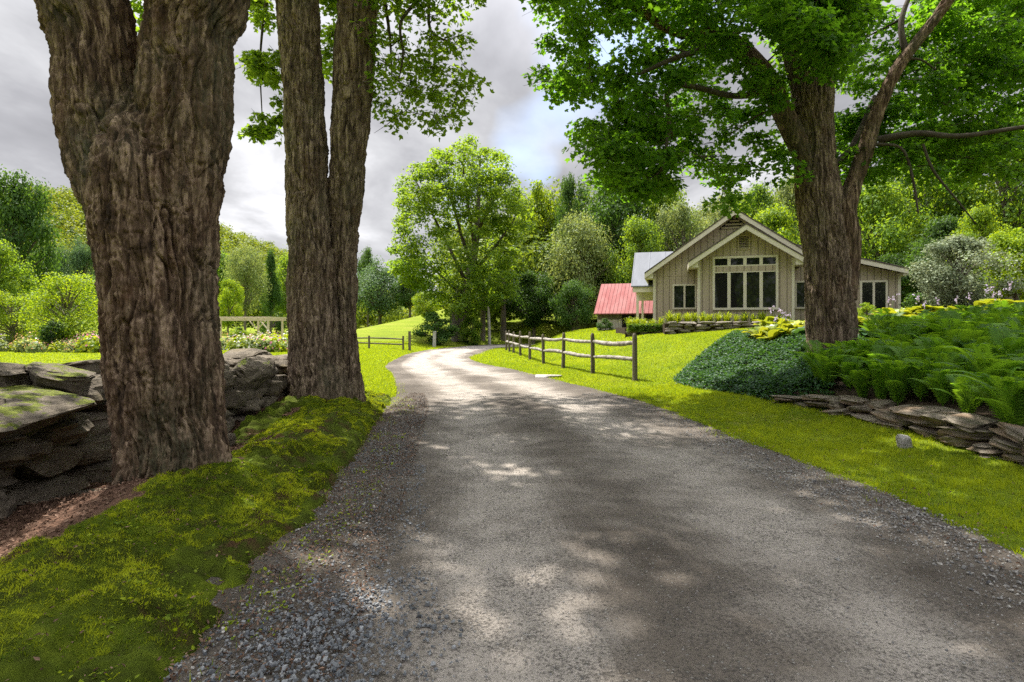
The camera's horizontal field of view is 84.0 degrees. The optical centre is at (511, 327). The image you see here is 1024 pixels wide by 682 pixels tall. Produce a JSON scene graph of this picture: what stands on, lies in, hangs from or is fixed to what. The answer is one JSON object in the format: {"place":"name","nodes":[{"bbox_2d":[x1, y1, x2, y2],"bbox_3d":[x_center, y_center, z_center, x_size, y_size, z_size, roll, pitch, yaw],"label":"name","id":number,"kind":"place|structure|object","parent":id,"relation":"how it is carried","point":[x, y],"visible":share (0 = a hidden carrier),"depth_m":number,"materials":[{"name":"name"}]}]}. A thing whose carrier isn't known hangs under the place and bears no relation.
{"place":"outdoors","nodes":[
{"label":"outdoors","id":0,"kind":"place"},
{"bbox_2d":[0,205,1023,555],"bbox_3d":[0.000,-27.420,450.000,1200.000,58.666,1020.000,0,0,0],"label":"ground","id":1,"kind":"structure","parent":0,"point":[400,329],"depth_m":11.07,"materials":[{"name":"plant"}]},
{"bbox_2d":[0,238,39,319],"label":"broadleaf tree","id":2,"kind":"object","parent":1,"relation":"on","point":[8,283],"visible":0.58,"depth_m":36.84,"materials":[{"name":"green plant"}]},
{"bbox_2d":[0,289,54,343],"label":"airy shrub","id":3,"kind":"object","parent":1,"relation":"on","point":[12,329],"visible":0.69,"depth_m":34.85,"materials":[{"name":"green plant"}]},
{"bbox_2d":[0,164,67,333],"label":"broadleaf tree","id":4,"kind":"object","parent":1,"relation":"on","point":[23,221],"visible":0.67,"depth_m":44.67,"materials":[{"name":"green plant"}]},
{"bbox_2d":[28,238,74,318],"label":"broadleaf tree","id":5,"kind":"object","parent":1,"relation":"on","point":[64,264],"visible":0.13,"depth_m":85.16,"materials":[{"name":"green plant"}]},
{"bbox_2d":[36,320,68,347],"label":"bush","id":6,"kind":"object","parent":1,"relation":"on","point":[45,333],"visible":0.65,"depth_m":30.82,"materials":[{"name":"green plant"}]},
{"bbox_2d":[9,270,98,342],"bbox_3d":[-25.644,-0.952,33.281,5.022,4.772,5.454,0,0,-3],"label":"airy shrub","id":7,"kind":"object","parent":1,"relation":"on","point":[67,303],"visible":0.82,"depth_m":32.39,"materials":[{"name":"green plant"}]},
{"bbox_2d":[59,232,97,335],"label":"broadleaf tree","id":8,"kind":"object","parent":1,"relation":"on","point":[82,258],"visible":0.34,"depth_m":87.22,"materials":[{"name":"green plant"}]},
{"bbox_2d":[72,331,99,352],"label":"flowering perennial","id":9,"kind":"object","parent":1,"relation":"on","point":[91,345],"visible":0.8,"depth_m":28.64,"materials":[{"name":"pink plant"}]},
{"bbox_2d":[33,0,249,487],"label":"maple tree","id":10,"kind":"object","parent":1,"relation":"on","point":[143,121],"visible":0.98,"depth_m":4.83,"materials":[{"name":"brown plant"}]},
{"bbox_2d":[0,348,287,519],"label":"dry stone wall","id":11,"kind":"structure","parent":1,"relation":"on","point":[55,434],"depth_m":5.50,"materials":[{"name":"stone"}]},
{"bbox_2d":[0,396,299,557],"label":"mulch","id":12,"kind":"object","parent":1,"relation":"on","point":[127,495],"visible":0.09,"depth_m":4.31,"materials":[{"name":"brown plant"}]},
{"bbox_2d":[0,392,1022,681],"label":"leaf litter","id":13,"kind":"object","parent":12,"relation":"on","point":[82,516],"visible":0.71,"depth_m":4.16,"materials":[{"name":"plant"}]},
{"bbox_2d":[0,391,391,681],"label":"moss bank","id":14,"kind":"structure","parent":1,"relation":"on","point":[147,665],"depth_m":3.22,"materials":[{"name":"plant"}]},
{"bbox_2d":[0,390,388,681],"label":"moss","id":15,"kind":"object","parent":14,"relation":"on","point":[281,429],"visible":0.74,"depth_m":3.92,"materials":[{"name":"plant"}]},
{"bbox_2d":[1,270,404,333],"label":"treeline","id":16,"kind":"object","parent":1,"relation":"on","point":[253,314],"visible":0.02,"depth_m":106.36,"materials":[{"name":"green plant"}]},
{"bbox_2d":[217,250,239,315],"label":"broadleaf tree","id":17,"kind":"object","parent":1,"relation":"on","point":[221,267],"visible":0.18,"depth_m":96.31,"materials":[{"name":"green plant"}]},
{"bbox_2d":[217,277,244,335],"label":"broadleaf tree","id":18,"kind":"object","parent":1,"relation":"on","point":[229,286],"visible":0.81,"depth_m":61.79,"materials":[{"name":"green plant"}]},
{"bbox_2d":[223,336,251,352],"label":"flowering perennial","id":19,"kind":"object","parent":1,"relation":"on","point":[231,344],"visible":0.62,"depth_m":28.23,"materials":[{"name":"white plant"}]},
{"bbox_2d":[220,239,271,335],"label":"broadleaf tree","id":20,"kind":"object","parent":1,"relation":"on","point":[246,277],"visible":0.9,"depth_m":81.14,"materials":[{"name":"green plant"}]},
{"bbox_2d":[220,316,285,336],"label":"pergola","id":21,"kind":"object","parent":1,"relation":"on","point":[268,319],"visible":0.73,"depth_m":52.67,"materials":[{"name":"brown wood"}]},
{"bbox_2d":[257,336,287,351],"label":"flowering perennial","id":22,"kind":"object","parent":1,"relation":"on","point":[279,348],"visible":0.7,"depth_m":29.14,"materials":[{"name":"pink plant"}]},
{"bbox_2d":[259,245,287,334],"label":"spruce tree","id":23,"kind":"object","parent":1,"relation":"on","point":[275,297],"visible":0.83,"depth_m":85.66,"materials":[{"name":"green plant"}]},
{"bbox_2d":[265,252,287,316],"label":"broadleaf tree","id":24,"kind":"object","parent":1,"relation":"on","point":[282,269],"visible":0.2,"depth_m":90.93,"materials":[{"name":"green plant"}]},
{"bbox_2d":[2,183,595,326],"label":"hillside forest","id":25,"kind":"object","parent":1,"relation":"on","point":[228,240],"visible":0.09,"depth_m":219.06,"materials":[{"name":"green plant"}]},
{"bbox_2d":[234,0,494,402],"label":"maple tree","id":26,"kind":"object","parent":1,"relation":"on","point":[323,211],"visible":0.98,"depth_m":10.60,"materials":[{"name":"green plant"}]},
{"bbox_2d":[357,246,377,326],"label":"broadleaf tree","id":27,"kind":"object","parent":1,"relation":"on","point":[363,261],"visible":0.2,"depth_m":111.20,"materials":[{"name":"green plant"}]},
{"bbox_2d":[356,255,410,324],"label":"broadleaf tree","id":28,"kind":"object","parent":1,"relation":"on","point":[376,280],"visible":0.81,"depth_m":95.75,"materials":[{"name":"green plant"}]},
{"bbox_2d":[357,331,410,349],"bbox_3d":[-9.616,0.898,34.700,6.884,1.400,0.140,0,0,0],"label":"rail fence","id":29,"kind":"object","parent":1,"relation":"on","point":[402,339],"visible":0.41,"depth_m":34.65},
{"bbox_2d":[388,272,425,317],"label":"broadleaf tree","id":30,"kind":"object","parent":1,"relation":"on","point":[407,302],"visible":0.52,"depth_m":94.87,"materials":[{"name":"green plant"}]},
{"bbox_2d":[412,292,439,321],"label":"broadleaf tree","id":31,"kind":"object","parent":1,"relation":"on","point":[422,302],"visible":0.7,"depth_m":59.44,"materials":[{"name":"green plant"}]},
{"bbox_2d":[412,311,459,345],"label":"bush","id":32,"kind":"object","parent":1,"relation":"on","point":[442,333],"visible":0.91,"depth_m":41.93,"materials":[{"name":"green plant"}]},
{"bbox_2d":[384,133,535,341],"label":"maple tree","id":33,"kind":"object","parent":1,"relation":"on","point":[466,292],"visible":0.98,"depth_m":44.93,"materials":[{"name":"green plant"}]},
{"bbox_2d":[458,315,483,344],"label":"bush","id":34,"kind":"object","parent":1,"relation":"on","point":[471,333],"visible":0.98,"depth_m":44.69,"materials":[{"name":"green plant"}]},
{"bbox_2d":[500,279,505,340],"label":"bare trunk","id":35,"kind":"object","parent":1,"relation":"on","point":[503,323],"visible":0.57,"depth_m":49.78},
{"bbox_2d":[488,253,531,316],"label":"broadleaf tree","id":36,"kind":"object","parent":1,"relation":"on","point":[524,267],"visible":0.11,"depth_m":53.10,"materials":[{"name":"green plant"}]},
{"bbox_2d":[500,270,559,342],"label":"broadleaf tree","id":37,"kind":"object","parent":1,"relation":"on","point":[534,312],"visible":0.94,"depth_m":49.46,"materials":[{"name":"green plant"}]},
{"bbox_2d":[507,180,561,258],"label":"broadleaf tree","id":38,"kind":"object","parent":1,"relation":"on","point":[538,198],"visible":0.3,"depth_m":63.39,"materials":[{"name":"green plant"}]},
{"bbox_2d":[550,171,590,247],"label":"broadleaf tree","id":39,"kind":"object","parent":1,"relation":"on","point":[568,194],"visible":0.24,"depth_m":59.74,"materials":[{"name":"green plant"}]},
{"bbox_2d":[505,330,637,380],"bbox_3d":[1.207,0.857,25.527,0.723,1.453,20.656,0,0,-10],"label":"rail fence","id":40,"kind":"object","parent":1,"relation":"on","point":[593,342],"visible":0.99,"depth_m":19.32,"materials":[{"name":"wood"}]},
{"bbox_2d":[547,278,595,330],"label":"bush","id":41,"kind":"object","parent":1,"relation":"on","point":[572,312],"visible":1,"depth_m":46.37,"materials":[{"name":"green plant"}]},
{"bbox_2d":[535,208,624,331],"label":"broadleaf tree","id":42,"kind":"object","parent":1,"relation":"on","point":[580,234],"visible":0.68,"depth_m":50.40,"materials":[{"name":"green plant"}]},
{"bbox_2d":[558,167,669,281],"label":"broadleaf tree","id":43,"kind":"object","parent":1,"relation":"on","point":[612,215],"visible":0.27,"depth_m":54.32,"materials":[{"name":"green plant"}]},
{"bbox_2d":[594,283,652,330],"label":"barn","id":44,"kind":"structure","parent":1,"relation":"on","point":[615,304],"depth_m":36.18,"materials":[{"name":"red"}]},
{"bbox_2d":[602,214,665,283],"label":"broadleaf tree","id":45,"kind":"object","parent":1,"relation":"on","point":[639,232],"visible":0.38,"depth_m":48.49,"materials":[{"name":"green plant"}]},
{"bbox_2d":[625,327,661,337],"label":"retaining wall","id":46,"kind":"structure","parent":1,"relation":"on","point":[628,334],"depth_m":25.91,"materials":[{"name":"stone"}]},
{"bbox_2d":[626,323,661,332],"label":"hedge","id":47,"kind":"object","parent":46,"relation":"attached to","point":[646,327],"visible":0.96,"depth_m":25.74,"materials":[{"name":"green plant"}]},
{"bbox_2d":[641,189,698,251],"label":"broadleaf tree","id":48,"kind":"object","parent":1,"relation":"on","point":[663,200],"visible":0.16,"depth_m":55.99,"materials":[{"name":"green plant"}]},
{"bbox_2d":[648,199,719,251],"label":"broadleaf tree","id":49,"kind":"object","parent":1,"relation":"on","point":[680,219],"visible":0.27,"depth_m":51.49,"materials":[{"name":"green plant"}]},
{"bbox_2d":[663,321,760,334],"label":"retaining wall","id":50,"kind":"structure","parent":1,"relation":"on","point":[672,327],"depth_m":23.88,"materials":[{"name":"stone"}]},
{"bbox_2d":[691,185,752,230],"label":"broadleaf tree","id":51,"kind":"object","parent":1,"relation":"on","point":[714,216],"visible":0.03,"depth_m":63.34,"materials":[{"name":"green plant"}]},
{"bbox_2d":[423,171,1023,332],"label":"woods","id":52,"kind":"object","parent":1,"relation":"on","point":[530,257],"visible":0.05,"depth_m":59.13,"materials":[{"name":"green plant"}]},
{"bbox_2d":[732,181,799,243],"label":"broadleaf tree","id":53,"kind":"object","parent":1,"relation":"on","point":[762,198],"visible":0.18,"depth_m":59.20,"materials":[{"name":"green plant"}]},
{"bbox_2d":[631,211,908,323],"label":"house","id":54,"kind":"structure","parent":1,"relation":"on","point":[742,263],"depth_m":26.64,"materials":[{"name":"beige"}]},
{"bbox_2d":[673,284,696,308],"bbox_3d":[8.613,-1.559,28.419,1.148,1.253,0.085,0,0,16],"label":"window","id":55,"kind":"structure","parent":54,"relation":"in","point":[684,295],"depth_m":28.39,"materials":[{"name":"black glass"}]},
{"bbox_2d":[713,255,777,309],"bbox_3d":[10.628,-2.060,25.968,2.789,2.462,0.085,0,0,16],"label":"window","id":56,"kind":"structure","parent":54,"relation":"in","point":[739,282],"depth_m":25.94,"materials":[{"name":"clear glass"}]},
{"bbox_2d":[795,281,804,308],"bbox_3d":[13.875,-1.570,26.910,0.915,1.324,0.085,0,0,16],"label":"window","id":57,"kind":"structure","parent":54,"relation":"in","point":[799,285],"depth_m":26.97,"materials":[{"name":"black glass"}]},
{"bbox_2d":[860,280,887,314],"bbox_3d":[17.612,-1.481,27.711,1.189,1.663,0.085,0,0,16],"label":"window","id":58,"kind":"structure","parent":54,"relation":"in","point":[874,292],"depth_m":27.68,"materials":[{"name":"black glass"}]},
{"bbox_2d":[748,203,800,244],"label":"broadleaf tree","id":59,"kind":"object","parent":1,"relation":"on","point":[776,220],"visible":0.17,"depth_m":54.09,"materials":[{"name":"green plant"}]},
{"bbox_2d":[770,173,800,243],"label":"broadleaf tree","id":60,"kind":"object","parent":1,"relation":"on","point":[783,192],"visible":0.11,"depth_m":64.94,"materials":[{"name":"green plant"}]},
{"bbox_2d":[686,333,1023,432],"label":"planting bed","id":61,"kind":"object","parent":1,"relation":"on","point":[839,387],"visible":0.02,"depth_m":8.50,"materials":[{"name":"soil"}]},
{"bbox_2d":[743,324,785,337],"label":"hosta","id":62,"kind":"object","parent":61,"relation":"on","point":[759,333],"visible":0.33,"depth_m":16.61,"materials":[{"name":"yellow plant"}]},
{"bbox_2d":[518,0,1023,363],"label":"maple tree","id":63,"kind":"object","parent":61,"relation":"on","point":[819,46],"visible":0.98,"depth_m":12.65,"materials":[{"name":"green plant"}]},
{"bbox_2d":[673,326,869,409],"bbox_3d":[6.395,0.728,14.160,4.649,1.620,9.904,0,0,0],"label":"ground cover","id":64,"kind":"object","parent":61,"relation":"on","point":[733,345],"visible":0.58,"depth_m":13.54,"materials":[{"name":"green plant"}]},
{"bbox_2d":[758,312,793,344],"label":"hosta","id":65,"kind":"object","parent":61,"relation":"on","point":[773,332],"visible":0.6,"depth_m":15.38,"materials":[{"name":"yellow plant"}]},
{"bbox_2d":[788,340,840,387],"bbox_3d":[5.619,0.667,10.403,0.871,0.896,1.174,0,0,38],"label":"fern","id":66,"kind":"object","parent":61,"relation":"on","point":[819,350],"visible":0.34,"depth_m":10.41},
{"bbox_2d":[795,346,860,388],"bbox_3d":[5.518,0.704,9.899,0.812,0.776,1.094,0,0,-24],"label":"fern","id":67,"kind":"object","parent":61,"relation":"on","point":[826,365],"visible":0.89,"depth_m":9.83,"materials":[{"name":"plant"}]},
{"bbox_2d":[820,341,872,360],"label":"fern","id":68,"kind":"object","parent":61,"relation":"on","point":[848,344],"visible":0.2,"depth_m":10.07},
{"bbox_2d":[830,357,866,390],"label":"fern","id":69,"kind":"object","parent":61,"relation":"on","point":[847,366],"visible":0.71,"depth_m":9.42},
{"bbox_2d":[830,369,872,397],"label":"fern","id":70,"kind":"object","parent":61,"relation":"on","point":[862,381],"visible":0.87,"depth_m":8.87,"materials":[{"name":"plant"}]},
{"bbox_2d":[842,340,879,369],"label":"fern","id":71,"kind":"object","parent":61,"relation":"on","point":[864,345],"visible":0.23,"depth_m":10.05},
{"bbox_2d":[844,345,897,362],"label":"fern","id":72,"kind":"object","parent":61,"relation":"on","point":[878,349],"visible":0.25,"depth_m":9.01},
{"bbox_2d":[858,314,892,332],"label":"fern","id":73,"kind":"object","parent":61,"relation":"on","point":[872,323],"visible":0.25,"depth_m":13.36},
{"bbox_2d":[859,360,893,398],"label":"fern","id":74,"kind":"object","parent":61,"relation":"on","point":[881,391],"visible":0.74,"depth_m":8.52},
{"bbox_2d":[870,326,925,344],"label":"fern","id":75,"kind":"object","parent":61,"relation":"on","point":[906,331],"visible":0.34,"depth_m":10.82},
{"bbox_2d":[865,345,932,394],"bbox_3d":[5.834,0.639,8.545,0.966,0.762,0.727,0,0,6],"label":"fern","id":76,"kind":"object","parent":61,"relation":"on","point":[902,354],"visible":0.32,"depth_m":8.60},
{"bbox_2d":[871,358,933,405],"bbox_3d":[5.739,0.802,8.221,0.953,0.706,0.717,0,0,9],"label":"fern","id":77,"kind":"object","parent":61,"relation":"on","point":[898,384],"visible":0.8,"depth_m":8.17,"materials":[{"name":"plant"}]},
{"bbox_2d":[898,293,941,307],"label":"bush","id":78,"kind":"object","parent":61,"relation":"on","point":[912,299],"visible":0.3,"depth_m":26.06,"materials":[{"name":"green plant"}]},
{"bbox_2d":[902,358,957,402],"bbox_3d":[5.849,0.749,8.030,0.775,0.618,0.645,0,0,40],"label":"fern","id":79,"kind":"object","parent":61,"relation":"on","point":[919,371],"visible":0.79,"depth_m":7.95,"materials":[{"name":"plant"}]},
{"bbox_2d":[907,368,958,406],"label":"fern","id":80,"kind":"object","parent":61,"relation":"on","point":[937,378],"visible":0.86,"depth_m":7.51,"materials":[{"name":"plant"}]},
{"bbox_2d":[914,343,961,365],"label":"fern","id":81,"kind":"object","parent":61,"relation":"on","point":[936,347],"visible":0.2,"depth_m":8.23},
{"bbox_2d":[905,311,974,337],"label":"fern","id":82,"kind":"object","parent":61,"relation":"on","point":[945,315],"visible":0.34,"depth_m":10.44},
{"bbox_2d":[926,326,975,352],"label":"fern","id":83,"kind":"object","parent":61,"relation":"on","point":[964,331],"visible":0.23,"depth_m":8.71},
{"bbox_2d":[926,351,985,370],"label":"fern","id":84,"kind":"object","parent":61,"relation":"on","point":[944,357],"visible":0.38,"depth_m":8.03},
{"bbox_2d":[928,372,988,413],"bbox_3d":[5.597,0.838,6.946,0.625,0.626,0.911,0,0,-4],"label":"fern","id":85,"kind":"object","parent":61,"relation":"on","point":[966,396],"visible":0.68,"depth_m":6.91,"materials":[{"name":"plant"}]},
{"bbox_2d":[905,234,1023,307],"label":"silver shrub","id":86,"kind":"object","parent":61,"relation":"on","point":[943,281],"visible":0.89,"depth_m":23.07,"materials":[{"name":"green plant"}]},
{"bbox_2d":[944,331,994,352],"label":"fern","id":87,"kind":"object","parent":61,"relation":"on","point":[979,340],"visible":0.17,"depth_m":8.45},
{"bbox_2d":[955,306,989,319],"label":"fern","id":88,"kind":"object","parent":61,"relation":"on","point":[965,313],"visible":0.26,"depth_m":13.31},
{"bbox_2d":[933,343,1023,408],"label":"fern","id":89,"kind":"object","parent":61,"relation":"on","point":[990,365],"visible":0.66,"depth_m":7.16,"materials":[{"name":"plant"}]},
{"bbox_2d":[945,374,1023,425],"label":"fern","id":90,"kind":"object","parent":61,"relation":"on","point":[1008,406],"visible":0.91,"depth_m":6.20,"materials":[{"name":"plant"}]},
{"bbox_2d":[951,367,1023,413],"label":"fern","id":91,"kind":"object","parent":61,"relation":"on","point":[990,383],"visible":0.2,"depth_m":6.59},
{"bbox_2d":[963,327,1023,356],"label":"fern","id":92,"kind":"object","parent":61,"relation":"on","point":[1011,343],"visible":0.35,"depth_m":7.94,"materials":[{"name":"plant"}]},
{"bbox_2d":[981,309,1012,326],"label":"fern","id":93,"kind":"object","parent":61,"relation":"on","point":[997,318],"visible":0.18,"depth_m":10.48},
{"bbox_2d":[977,227,1023,300],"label":"broadleaf tree","id":94,"kind":"object","parent":61,"relation":"on","point":[1011,240],"visible":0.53,"depth_m":24.87,"materials":[{"name":"green plant"}]},
{"bbox_2d":[770,394,1023,465],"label":"stone edging","id":95,"kind":"object","parent":1,"relation":"on","point":[979,434],"visible":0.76,"depth_m":7.18,"materials":[{"name":"stone"}]},
{"bbox_2d":[857,178,937,262],"bbox_3d":[25.529,-5.311,39.653,7.318,10.351,6.670,0,0,-16],"label":"broadleaf tree","id":96,"kind":"object","parent":1,"relation":"on","point":[877,205],"visible":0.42,"depth_m":38.59,"materials":[{"name":"green plant"}]},
{"bbox_2d":[876,252,928,304],"bbox_3d":[24.319,-2.551,35.976,3.879,4.586,3.681,0,0,18],"label":"broadleaf tree","id":97,"kind":"object","parent":1,"relation":"on","point":[906,288],"visible":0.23,"depth_m":35.41,"materials":[{"name":"green plant"}]},
{"bbox_2d":[896,434,912,448],"bbox_3d":[4.785,1.402,6.951,0.182,0.203,0.162,0,0,0],"label":"rock","id":98,"kind":"object","parent":1,"relation":"on","point":[903,441],"visible":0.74,"depth_m":6.88,"materials":[{"name":"stone"}]},
{"bbox_2d":[862,153,994,303],"bbox_3d":[30.329,-7.247,42.046,9.344,14.358,9.572,0,0,15],"label":"broadleaf tree","id":99,"kind":"object","parent":1,"relation":"on","point":[931,193],"visible":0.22,"depth_m":39.86,"materials":[{"name":"green plant"}]},
{"bbox_2d":[899,214,1000,304],"bbox_3d":[25.503,-3.439,33.161,5.210,6.471,4.670,0,0,-39],"label":"broadleaf tree","id":100,"kind":"object","parent":1,"relation":"on","point":[942,229],"visible":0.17,"depth_m":33.20,"materials":[{"name":"green plant"}]},
{"bbox_2d":[926,109,1023,299],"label":"broadleaf tree","id":101,"kind":"object","parent":1,"relation":"on","point":[1010,201],"visible":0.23,"depth_m":37.47,"materials":[{"name":"green plant"}]},
{"bbox_2d":[946,202,1014,295],"bbox_3d":[24.699,-3.420,30.023,3.135,6.431,2.997,0,0,41],"label":"broadleaf tree","id":102,"kind":"object","parent":1,"relation":"on","point":[983,220],"visible":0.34,"depth_m":29.79,"materials":[{"name":"green plant"}]},
{"bbox_2d":[0,0,1023,292],"label":"sky","id":103,"kind":"structure","parent":0,"point":[515,118],"materials":[{"name":"white"}]},
{"bbox_2d":[165,344,1023,681],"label":"road","id":104,"kind":"structure","parent":0,"point":[641,568],"depth_m":3.60,"materials":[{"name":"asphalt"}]},
{"bbox_2d":[0,391,414,681],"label":"weeds","id":105,"kind":"object","parent":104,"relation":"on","point":[167,617],"visible":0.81,"depth_m":3.41,"materials":[{"name":"green plant"}]},
{"bbox_2d":[187,396,429,681],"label":"crushed stone","id":106,"kind":"object","parent":104,"relation":"on","point":[323,580],"visible":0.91,"depth_m":4.22,"materials":[{"name":"gravel"}]},
{"bbox_2d":[163,563,462,681],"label":"gravel heap","id":107,"kind":"object","parent":104,"relation":"on","point":[320,648],"visible":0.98,"depth_m":2.71,"materials":[{"name":"gravel"}]},
{"bbox_2d":[178,370,1023,681],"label":"tufts","id":108,"kind":"object","parent":104,"relation":"on","point":[378,440],"visible":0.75,"depth_m":5.58,"materials":[{"name":"green plant"}]},
{"bbox_2d":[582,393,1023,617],"bbox_3d":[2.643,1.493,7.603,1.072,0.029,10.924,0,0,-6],"label":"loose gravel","id":109,"kind":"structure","parent":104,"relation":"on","point":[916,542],"depth_m":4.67,"materials":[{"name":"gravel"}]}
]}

